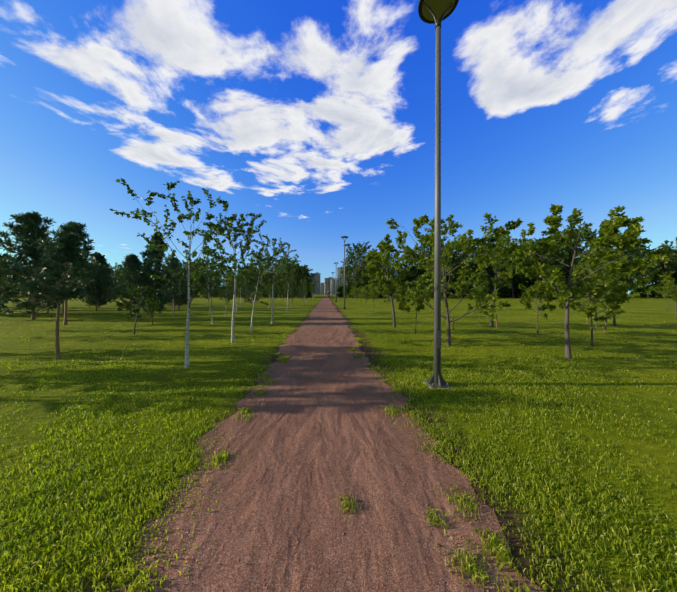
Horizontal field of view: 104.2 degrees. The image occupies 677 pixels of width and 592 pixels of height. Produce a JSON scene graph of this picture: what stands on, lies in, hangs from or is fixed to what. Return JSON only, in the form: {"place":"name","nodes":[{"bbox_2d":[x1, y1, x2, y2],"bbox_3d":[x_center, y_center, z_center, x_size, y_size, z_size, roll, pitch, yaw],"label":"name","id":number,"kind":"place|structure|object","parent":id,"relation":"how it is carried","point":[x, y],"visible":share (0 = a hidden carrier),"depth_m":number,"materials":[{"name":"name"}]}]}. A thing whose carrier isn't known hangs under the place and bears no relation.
{"place":"outdoors","nodes":[
{"label":"outdoors","id":0,"kind":"place"},
{"bbox_2d":[114,294,544,591],"bbox_3d":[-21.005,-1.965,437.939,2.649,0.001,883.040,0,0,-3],"label":"path","id":1,"kind":"structure","parent":0,"point":[325,321],"depth_m":1.88,"materials":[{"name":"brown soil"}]},
{"bbox_2d":[0,294,676,591],"bbox_3d":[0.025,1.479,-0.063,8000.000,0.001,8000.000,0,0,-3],"label":"ground","id":2,"kind":"structure","parent":0,"point":[391,348],"depth_m":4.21,"materials":[{"name":"green plant"}]},
{"bbox_2d":[0,263,10,308],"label":"tree","id":3,"kind":"object","parent":2,"relation":"on","point":[3,283],"visible":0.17,"depth_m":17.92,"materials":[{"name":"green plant"}]},
{"bbox_2d":[0,211,73,319],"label":"pine tree","id":4,"kind":"object","parent":2,"relation":"on","point":[26,233],"visible":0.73,"depth_m":14.65,"materials":[{"name":"green plant"}]},
{"bbox_2d":[3,231,97,358],"bbox_3d":[-6.303,0.022,5.919,1.135,2.987,1.241,0,0,6],"label":"pine tree","id":5,"kind":"object","parent":2,"relation":"on","point":[65,250],"visible":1,"depth_m":5.85,"materials":[{"name":"green plant"}]},
{"bbox_2d":[27,221,104,324],"bbox_3d":[-13.094,-1.119,12.653,2.438,5.163,2.388,0,0,-18],"label":"pine tree","id":6,"kind":"object","parent":2,"relation":"on","point":[73,226],"visible":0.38,"depth_m":12.60,"materials":[{"name":"green plant"}]},
{"bbox_2d":[78,252,116,307],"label":"tree","id":7,"kind":"object","parent":2,"relation":"on","point":[98,257],"visible":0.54,"depth_m":27.60,"materials":[{"name":"green plant"}]},
{"bbox_2d":[83,267,111,310],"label":"tree","id":8,"kind":"object","parent":2,"relation":"on","point":[97,290],"visible":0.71,"depth_m":22.76,"materials":[{"name":"green plant"}]},
{"bbox_2d":[82,257,117,303],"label":"tree","id":9,"kind":"object","parent":2,"relation":"on","point":[112,271],"visible":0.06,"depth_m":32.91,"materials":[{"name":"green plant"}]},
{"bbox_2d":[106,270,121,303],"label":"tree","id":10,"kind":"object","parent":2,"relation":"on","point":[114,294],"visible":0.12,"depth_m":40.28,"materials":[{"name":"green plant"}]},
{"bbox_2d":[112,262,126,290],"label":"tree","id":11,"kind":"object","parent":2,"relation":"on","point":[119,272],"visible":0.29,"depth_m":98.77,"materials":[{"name":"green plant"}]},
{"bbox_2d":[108,253,143,312],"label":"tree","id":12,"kind":"object","parent":2,"relation":"on","point":[130,258],"visible":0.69,"depth_m":19.82,"materials":[{"name":"green plant"}]},
{"bbox_2d":[115,262,146,308],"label":"tree","id":13,"kind":"object","parent":2,"relation":"on","point":[128,297],"visible":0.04,"depth_m":23.57,"materials":[{"name":"green plant"}]},
{"bbox_2d":[115,284,161,334],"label":"tree","id":14,"kind":"object","parent":2,"relation":"on","point":[132,292],"visible":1,"depth_m":9.70,"materials":[{"name":"green plant"}]},
{"bbox_2d":[121,231,178,318],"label":"pine tree","id":15,"kind":"object","parent":2,"relation":"on","point":[140,279],"visible":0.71,"depth_m":15.24,"materials":[{"name":"green plant"}]},
{"bbox_2d":[109,178,236,366],"bbox_3d":[-3.187,-0.397,5.290,1.581,3.832,2.291,0,1,37],"label":"birch tree","id":16,"kind":"object","parent":2,"relation":"on","point":[206,250],"visible":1,"depth_m":5.30,"materials":[{"name":"green plant"}]},
{"bbox_2d":[159,257,187,308],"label":"tree","id":17,"kind":"object","parent":2,"relation":"on","point":[177,260],"visible":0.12,"depth_m":26.48,"materials":[{"name":"green plant"}]},
{"bbox_2d":[162,267,187,301],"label":"tree","id":18,"kind":"object","parent":2,"relation":"on","point":[176,287],"visible":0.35,"depth_m":19.81,"materials":[{"name":"green plant"}]},
{"bbox_2d":[164,265,186,314],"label":"birch tree","id":19,"kind":"object","parent":2,"relation":"on","point":[174,274],"visible":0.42,"depth_m":18.08,"materials":[{"name":"green plant"}]},
{"bbox_2d":[164,261,194,310],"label":"tree","id":20,"kind":"object","parent":2,"relation":"on","point":[184,299],"visible":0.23,"depth_m":23.27,"materials":[{"name":"green plant"}]},
{"bbox_2d":[179,257,204,293],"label":"tree","id":21,"kind":"object","parent":2,"relation":"on","point":[192,271],"visible":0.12,"depth_m":112.60,"materials":[{"name":"green plant"}]},
{"bbox_2d":[182,259,202,288],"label":"tree","id":22,"kind":"object","parent":2,"relation":"on","point":[186,263],"visible":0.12,"depth_m":110.71,"materials":[{"name":"green plant"}]},
{"bbox_2d":[186,272,202,297],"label":"tree","id":23,"kind":"object","parent":2,"relation":"on","point":[192,287],"visible":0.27,"depth_m":99.18,"materials":[{"name":"green plant"}]},
{"bbox_2d":[191,255,223,323],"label":"birch tree","id":24,"kind":"object","parent":2,"relation":"on","point":[206,284],"visible":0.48,"depth_m":12.80,"materials":[{"name":"green plant"}]},
{"bbox_2d":[204,271,221,305],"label":"tree","id":25,"kind":"object","parent":2,"relation":"on","point":[212,290],"visible":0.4,"depth_m":32.18,"materials":[{"name":"green plant"}]},
{"bbox_2d":[218,282,233,316],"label":"birch tree","id":26,"kind":"object","parent":2,"relation":"on","point":[227,291],"visible":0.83,"depth_m":16.60,"materials":[{"name":"green plant"}]},
{"bbox_2d":[221,280,233,299],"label":"tree","id":27,"kind":"object","parent":2,"relation":"on","point":[224,290],"visible":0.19,"depth_m":45.69,"materials":[{"name":"green plant"}]},
{"bbox_2d":[198,212,266,342],"bbox_3d":[-3.271,-0.596,8.287,1.815,4.181,2.225,0,0,6],"label":"birch tree","id":28,"kind":"object","parent":2,"relation":"on","point":[240,231],"visible":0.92,"depth_m":8.00,"materials":[{"name":"green plant"}]},
{"bbox_2d":[224,274,242,311],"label":"birch tree","id":29,"kind":"object","parent":2,"relation":"on","point":[239,279],"visible":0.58,"depth_m":21.90,"materials":[{"name":"green plant"}]},
{"bbox_2d":[226,264,242,296],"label":"tree","id":30,"kind":"object","parent":2,"relation":"on","point":[238,265],"visible":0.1,"depth_m":116.67,"materials":[{"name":"green plant"}]},
{"bbox_2d":[231,275,249,297],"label":"birch tree","id":31,"kind":"object","parent":2,"relation":"on","point":[239,288],"visible":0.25,"depth_m":29.27,"materials":[{"name":"green plant"}]},
{"bbox_2d":[241,269,261,304],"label":"tree","id":32,"kind":"object","parent":2,"relation":"on","point":[248,293],"visible":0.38,"depth_m":35.08,"materials":[{"name":"green plant"}]},
{"bbox_2d":[241,263,265,292],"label":"tree","id":33,"kind":"object","parent":2,"relation":"on","point":[255,268],"visible":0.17,"depth_m":99.77,"materials":[{"name":"green plant"}]},
{"bbox_2d":[236,249,281,331],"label":"birch tree","id":34,"kind":"object","parent":2,"relation":"on","point":[259,255],"visible":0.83,"depth_m":10.15,"materials":[{"name":"green plant"}]},
{"bbox_2d":[264,283,278,308],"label":"birch tree","id":35,"kind":"object","parent":2,"relation":"on","point":[270,289],"visible":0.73,"depth_m":25.52,"materials":[{"name":"green plant"}]},
{"bbox_2d":[247,233,296,323],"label":"birch tree","id":36,"kind":"object","parent":2,"relation":"on","point":[281,250],"visible":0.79,"depth_m":13.03,"materials":[{"name":"green plant"}]},
{"bbox_2d":[274,259,297,313],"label":"birch tree","id":37,"kind":"object","parent":2,"relation":"on","point":[290,266],"visible":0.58,"depth_m":19.77,"materials":[{"name":"green plant"}]},
{"bbox_2d":[275,253,304,297],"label":"tree","id":38,"kind":"object","parent":2,"relation":"on","point":[285,283],"visible":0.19,"depth_m":99.43,"materials":[{"name":"green plant"}]},
{"bbox_2d":[286,280,298,296],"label":"tree","id":39,"kind":"object","parent":2,"relation":"on","point":[293,282],"visible":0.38,"depth_m":35.57,"materials":[{"name":"green plant"}]},
{"bbox_2d":[287,285,298,308],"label":"birch tree","id":40,"kind":"object","parent":2,"relation":"on","point":[292,289],"visible":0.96,"depth_m":26.89,"materials":[{"name":"green plant"}]},
{"bbox_2d":[288,263,312,297],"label":"tree","id":41,"kind":"object","parent":2,"relation":"on","point":[297,271],"visible":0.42,"depth_m":98.84,"materials":[{"name":"green plant"}]},
{"bbox_2d":[297,279,307,299],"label":"tree","id":42,"kind":"object","parent":2,"relation":"on","point":[300,291],"visible":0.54,"depth_m":61.23,"materials":[{"name":"green plant"}]},
{"bbox_2d":[298,279,308,304],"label":"birch tree","id":43,"kind":"object","parent":2,"relation":"on","point":[304,285],"visible":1,"depth_m":35.60,"materials":[{"name":"green plant"}]},
{"bbox_2d":[296,265,315,297],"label":"tree","id":44,"kind":"object","parent":2,"relation":"on","point":[309,282],"visible":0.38,"depth_m":104.19,"materials":[{"name":"green plant"}]},
{"bbox_2d":[297,269,317,297],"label":"tree","id":45,"kind":"object","parent":2,"relation":"on","point":[311,275],"visible":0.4,"depth_m":104.73,"materials":[{"name":"green plant"}]},
{"bbox_2d":[312,272,320,293],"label":"building","id":46,"kind":"structure","parent":2,"relation":"on","point":[318,286],"depth_m":706.50,"materials":[{"name":"grey concrete"}]},
{"bbox_2d":[324,277,332,293],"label":"building","id":47,"kind":"structure","parent":2,"relation":"on","point":[326,285],"depth_m":748.41,"materials":[{"name":"grey concrete"}]},
{"bbox_2d":[331,278,338,294],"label":"building","id":48,"kind":"structure","parent":2,"relation":"on","point":[333,286],"depth_m":640.87,"materials":[{"name":"grey concrete"}]},
{"bbox_2d":[0,308,676,376],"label":"grass","id":49,"kind":"structure","parent":2,"relation":"on","point":[141,349],"depth_m":8.45,"materials":[{"name":"green plant"}]},
{"bbox_2d":[337,287,343,297],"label":"tree","id":50,"kind":"object","parent":2,"relation":"on","point":[339,290],"visible":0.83,"depth_m":100.19,"materials":[{"name":"green plant"}]},
{"bbox_2d":[337,267,346,293],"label":"building","id":51,"kind":"structure","parent":2,"relation":"on","point":[339,275],"depth_m":689.79,"materials":[{"name":"grey concrete"}]},
{"bbox_2d":[341,236,347,308],"bbox_3d":[0.588,-2.210,25.415,0.713,7.091,0.713,0,0,-3],"label":"street lamp","id":52,"kind":"object","parent":2,"relation":"on","point":[346,237],"visible":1,"depth_m":25.36,"materials":[{"name":"grey metal"}]},
{"bbox_2d":[343,286,352,297],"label":"tree","id":53,"kind":"object","parent":2,"relation":"on","point":[347,288],"visible":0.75,"depth_m":91.65,"materials":[{"name":"green plant"}]},
{"bbox_2d":[339,241,373,297],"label":"tree","id":54,"kind":"object","parent":2,"relation":"on","point":[360,252],"visible":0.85,"depth_m":93.06,"materials":[{"name":"green plant"}]},
{"bbox_2d":[340,256,372,284],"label":"tree","id":55,"kind":"object","parent":2,"relation":"on","point":[348,281],"visible":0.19,"depth_m":115.79,"materials":[{"name":"green plant"}]},
{"bbox_2d":[351,281,365,297],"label":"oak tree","id":56,"kind":"object","parent":2,"relation":"on","point":[361,283],"visible":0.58,"depth_m":89.08,"materials":[{"name":"green plant"}]},
{"bbox_2d":[350,287,366,300],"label":"oak tree","id":57,"kind":"object","parent":2,"relation":"on","point":[354,289],"visible":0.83,"depth_m":56.13,"materials":[{"name":"green plant"}]},
{"bbox_2d":[343,243,378,285],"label":"tree","id":58,"kind":"object","parent":2,"relation":"on","point":[354,249],"visible":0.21,"depth_m":101.73,"materials":[{"name":"green plant"}]},
{"bbox_2d":[357,283,380,304],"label":"oak tree","id":59,"kind":"object","parent":2,"relation":"on","point":[365,290],"visible":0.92,"depth_m":36.14,"materials":[{"name":"green plant"}]},
{"bbox_2d":[366,287,377,300],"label":"oak tree","id":60,"kind":"object","parent":2,"relation":"on","point":[373,292],"visible":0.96,"depth_m":28.47,"materials":[{"name":"green plant"}]},
{"bbox_2d":[361,265,388,297],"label":"tree","id":61,"kind":"object","parent":2,"relation":"on","point":[367,282],"visible":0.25,"depth_m":92.20,"materials":[{"name":"green plant"}]},
{"bbox_2d":[358,250,393,281],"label":"tree","id":62,"kind":"object","parent":2,"relation":"on","point":[391,255],"depth_m":117.92,"materials":[{"name":"green plant"}]},
{"bbox_2d":[366,255,396,297],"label":"tree","id":63,"kind":"object","parent":2,"relation":"on","point":[389,257],"visible":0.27,"depth_m":89.34,"materials":[{"name":"green plant"}]},
{"bbox_2d":[362,234,409,326],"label":"oak tree","id":64,"kind":"object","parent":2,"relation":"on","point":[376,258],"visible":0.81,"depth_m":11.67,"materials":[{"name":"green plant"}]},
{"bbox_2d":[377,282,406,316],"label":"oak tree","id":65,"kind":"object","parent":2,"relation":"on","point":[398,291],"visible":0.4,"depth_m":16.69,"materials":[{"name":"green plant"}]},
{"bbox_2d":[398,291,424,333],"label":"oak tree","id":66,"kind":"object","parent":2,"relation":"on","point":[419,305],"visible":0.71,"depth_m":9.87,"materials":[{"name":"green plant"}]},
{"bbox_2d":[399,234,430,287],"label":"tree","id":67,"kind":"object","parent":2,"relation":"on","point":[420,247],"visible":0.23,"depth_m":96.43,"materials":[{"name":"green plant"}]},
{"bbox_2d":[402,249,428,283],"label":"tree","id":68,"kind":"object","parent":2,"relation":"on","point":[412,270],"visible":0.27,"depth_m":97.90,"materials":[{"name":"green plant"}]},
{"bbox_2d":[405,253,430,283],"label":"tree","id":69,"kind":"object","parent":2,"relation":"on","point":[414,269],"visible":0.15,"depth_m":96.41,"materials":[{"name":"green plant"}]},
{"bbox_2d":[418,0,458,388],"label":"street lamp","id":70,"kind":"object","parent":2,"relation":"on","point":[436,12],"visible":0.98,"depth_m":4.21,"materials":[{"name":"grey metal"}]},
{"bbox_2d":[419,249,460,291],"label":"tree","id":71,"kind":"object","parent":2,"relation":"on","point":[456,269],"visible":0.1,"depth_m":90.12,"materials":[{"name":"green plant"}]},
{"bbox_2d":[415,241,467,290],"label":"tree","id":72,"kind":"object","parent":2,"relation":"on","point":[431,249],"visible":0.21,"depth_m":85.62,"materials":[{"name":"green plant"}]},
{"bbox_2d":[431,282,452,298],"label":"oak tree","id":73,"kind":"object","parent":2,"relation":"on","point":[449,284],"visible":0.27,"depth_m":24.35,"materials":[{"name":"green plant"}]},
{"bbox_2d":[428,261,456,291],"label":"tree","id":74,"kind":"object","parent":2,"relation":"on","point":[447,276],"visible":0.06,"depth_m":88.52,"materials":[{"name":"green plant"}]},
{"bbox_2d":[425,251,460,297],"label":"tree","id":75,"kind":"object","parent":2,"relation":"on","point":[455,280],"visible":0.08,"depth_m":96.69,"materials":[{"name":"green plant"}]},
{"bbox_2d":[384,213,522,345],"bbox_3d":[3.096,-0.595,8.186,3.347,4.182,4.592,0,0,10],"label":"oak tree","id":76,"kind":"object","parent":2,"relation":"on","point":[463,286],"visible":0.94,"depth_m":7.27,"materials":[{"name":"green plant"}]},
{"bbox_2d":[449,286,464,297],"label":"tree","id":77,"kind":"object","parent":2,"relation":"on","point":[453,295],"visible":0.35,"depth_m":84.97,"materials":[{"name":"green plant"}]},
{"bbox_2d":[448,242,492,297],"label":"tree","id":78,"kind":"object","parent":2,"relation":"on","point":[465,254],"visible":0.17,"depth_m":95.27,"materials":[{"name":"green plant"}]},
{"bbox_2d":[453,236,497,296],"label":"tree","id":79,"kind":"object","parent":2,"relation":"on","point":[471,264],"visible":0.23,"depth_m":93.67,"materials":[{"name":"green plant"}]},
{"bbox_2d":[473,242,515,294],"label":"tree","id":80,"kind":"object","parent":2,"relation":"on","point":[493,274],"visible":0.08,"depth_m":96.94,"materials":[{"name":"green plant"}]},
{"bbox_2d":[475,245,520,292],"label":"tree","id":81,"kind":"object","parent":2,"relation":"on","point":[488,271],"visible":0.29,"depth_m":88.43,"materials":[{"name":"green plant"}]},
{"bbox_2d":[470,226,533,326],"bbox_3d":[7.255,-0.770,11.708,2.444,4.487,2.362,0,1,43],"label":"oak tree","id":82,"kind":"object","parent":2,"relation":"on","point":[497,263],"visible":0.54,"depth_m":11.71,"materials":[{"name":"green plant"}]},
{"bbox_2d":[491,256,530,297],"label":"tree","id":83,"kind":"object","parent":2,"relation":"on","point":[517,282],"visible":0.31,"depth_m":93.05,"materials":[{"name":"green plant"}]},
{"bbox_2d":[506,260,527,297],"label":"tree","id":84,"kind":"object","parent":2,"relation":"on","point":[517,286],"visible":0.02,"depth_m":97.28,"materials":[{"name":"green plant"}]},
{"bbox_2d":[501,238,542,297],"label":"tree","id":85,"kind":"object","parent":2,"relation":"on","point":[528,265],"visible":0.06,"depth_m":97.69,"materials":[{"name":"green plant"}]},
{"bbox_2d":[518,282,532,297],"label":"tree","id":86,"kind":"object","parent":2,"relation":"on","point":[521,292],"visible":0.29,"depth_m":93.19,"materials":[{"name":"green plant"}]},
{"bbox_2d":[522,288,542,309],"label":"oak tree","id":87,"kind":"object","parent":2,"relation":"on","point":[533,299],"visible":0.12,"depth_m":23.84,"materials":[{"name":"green plant"}]},
{"bbox_2d":[518,280,557,334],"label":"oak tree","id":88,"kind":"object","parent":2,"relation":"on","point":[528,300],"visible":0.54,"depth_m":9.62,"materials":[{"name":"green plant"}]},
{"bbox_2d":[509,238,568,296],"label":"tree","id":89,"kind":"object","parent":2,"relation":"on","point":[541,259],"visible":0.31,"depth_m":88.92,"materials":[{"name":"green plant"}]},
{"bbox_2d":[524,237,580,287],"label":"tree","id":90,"kind":"object","parent":2,"relation":"on","point":[565,260],"visible":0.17,"depth_m":91.14,"materials":[{"name":"green plant"}]},
{"bbox_2d":[530,237,586,286],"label":"tree","id":91,"kind":"object","parent":2,"relation":"on","point":[569,250],"visible":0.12,"depth_m":91.23,"materials":[{"name":"green plant"}]},
{"bbox_2d":[533,217,614,297],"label":"tree","id":92,"kind":"object","parent":2,"relation":"on","point":[584,229],"visible":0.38,"depth_m":88.80,"materials":[{"name":"green plant"}]},
{"bbox_2d":[498,204,674,359],"bbox_3d":[5.503,-0.325,6.197,2.914,3.690,2.042,0,1,27],"label":"oak tree","id":93,"kind":"object","parent":2,"relation":"on","point":[627,240],"visible":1,"depth_m":5.93,"materials":[{"name":"green plant"}]},
{"bbox_2d":[552,268,629,345],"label":"oak tree","id":94,"kind":"object","parent":2,"relation":"on","point":[589,310],"visible":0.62,"depth_m":7.25,"materials":[{"name":"green plant"}]},
{"bbox_2d":[564,228,630,297],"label":"tree","id":95,"kind":"object","parent":2,"relation":"on","point":[589,236],"visible":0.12,"depth_m":94.78,"materials":[{"name":"green plant"}]},
{"bbox_2d":[570,273,632,326],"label":"oak tree","id":96,"kind":"object","parent":2,"relation":"on","point":[598,304],"visible":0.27,"depth_m":11.67,"materials":[{"name":"green plant"}]},
{"bbox_2d":[572,255,674,325],"bbox_3d":[12.683,-0.250,12.240,3.402,3.434,2.396,0,0,17],"label":"oak tree","id":97,"kind":"object","parent":2,"relation":"on","point":[647,279],"visible":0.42,"depth_m":11.59,"materials":[{"name":"green plant"}]},
{"bbox_2d":[587,239,660,297],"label":"tree","id":98,"kind":"object","parent":2,"relation":"on","point":[633,256],"visible":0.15,"depth_m":87.82,"materials":[{"name":"green plant"}]},
{"bbox_2d":[638,287,652,297],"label":"tree","id":99,"kind":"object","parent":2,"relation":"on","point":[643,295],"visible":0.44,"depth_m":98.48,"materials":[{"name":"green plant"}]},
{"bbox_2d":[624,244,672,288],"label":"tree","id":100,"kind":"object","parent":2,"relation":"on","point":[643,251],"visible":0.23,"depth_m":113.83,"materials":[{"name":"green plant"}]},
{"bbox_2d":[648,283,666,297],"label":"tree","id":101,"kind":"object","parent":2,"relation":"on","point":[653,292],"visible":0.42,"depth_m":92.88,"materials":[{"name":"green plant"}]},
{"bbox_2d":[639,247,676,297],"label":"tree","id":102,"kind":"object","parent":2,"relation":"on","point":[656,277],"visible":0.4,"depth_m":103.01,"materials":[{"name":"green plant"}]},
{"bbox_2d":[643,237,676,297],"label":"tree","id":103,"kind":"object","parent":2,"relation":"on","point":[663,245],"visible":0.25,"depth_m":106.37,"materials":[{"name":"green plant"}]},
{"bbox_2d":[655,280,676,308],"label":"oak tree","id":104,"kind":"object","parent":2,"relation":"on","point":[666,284],"visible":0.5,"depth_m":25.37,"materials":[{"name":"green plant"}]},
{"bbox_2d":[659,246,676,276],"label":"tree","id":105,"kind":"object","parent":2,"relation":"on","point":[674,264],"visible":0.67,"depth_m":101.66,"materials":[{"name":"green plant"}]},
{"bbox_2d":[660,277,676,315],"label":"oak tree","id":106,"kind":"object","parent":2,"relation":"on","point":[672,294],"visible":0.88,"depth_m":18.33,"materials":[{"name":"green plant"}]},
{"bbox_2d":[0,0,676,293],"label":"sky","id":107,"kind":"structure","parent":0,"point":[316,118],"materials":[{"name":"blue"}]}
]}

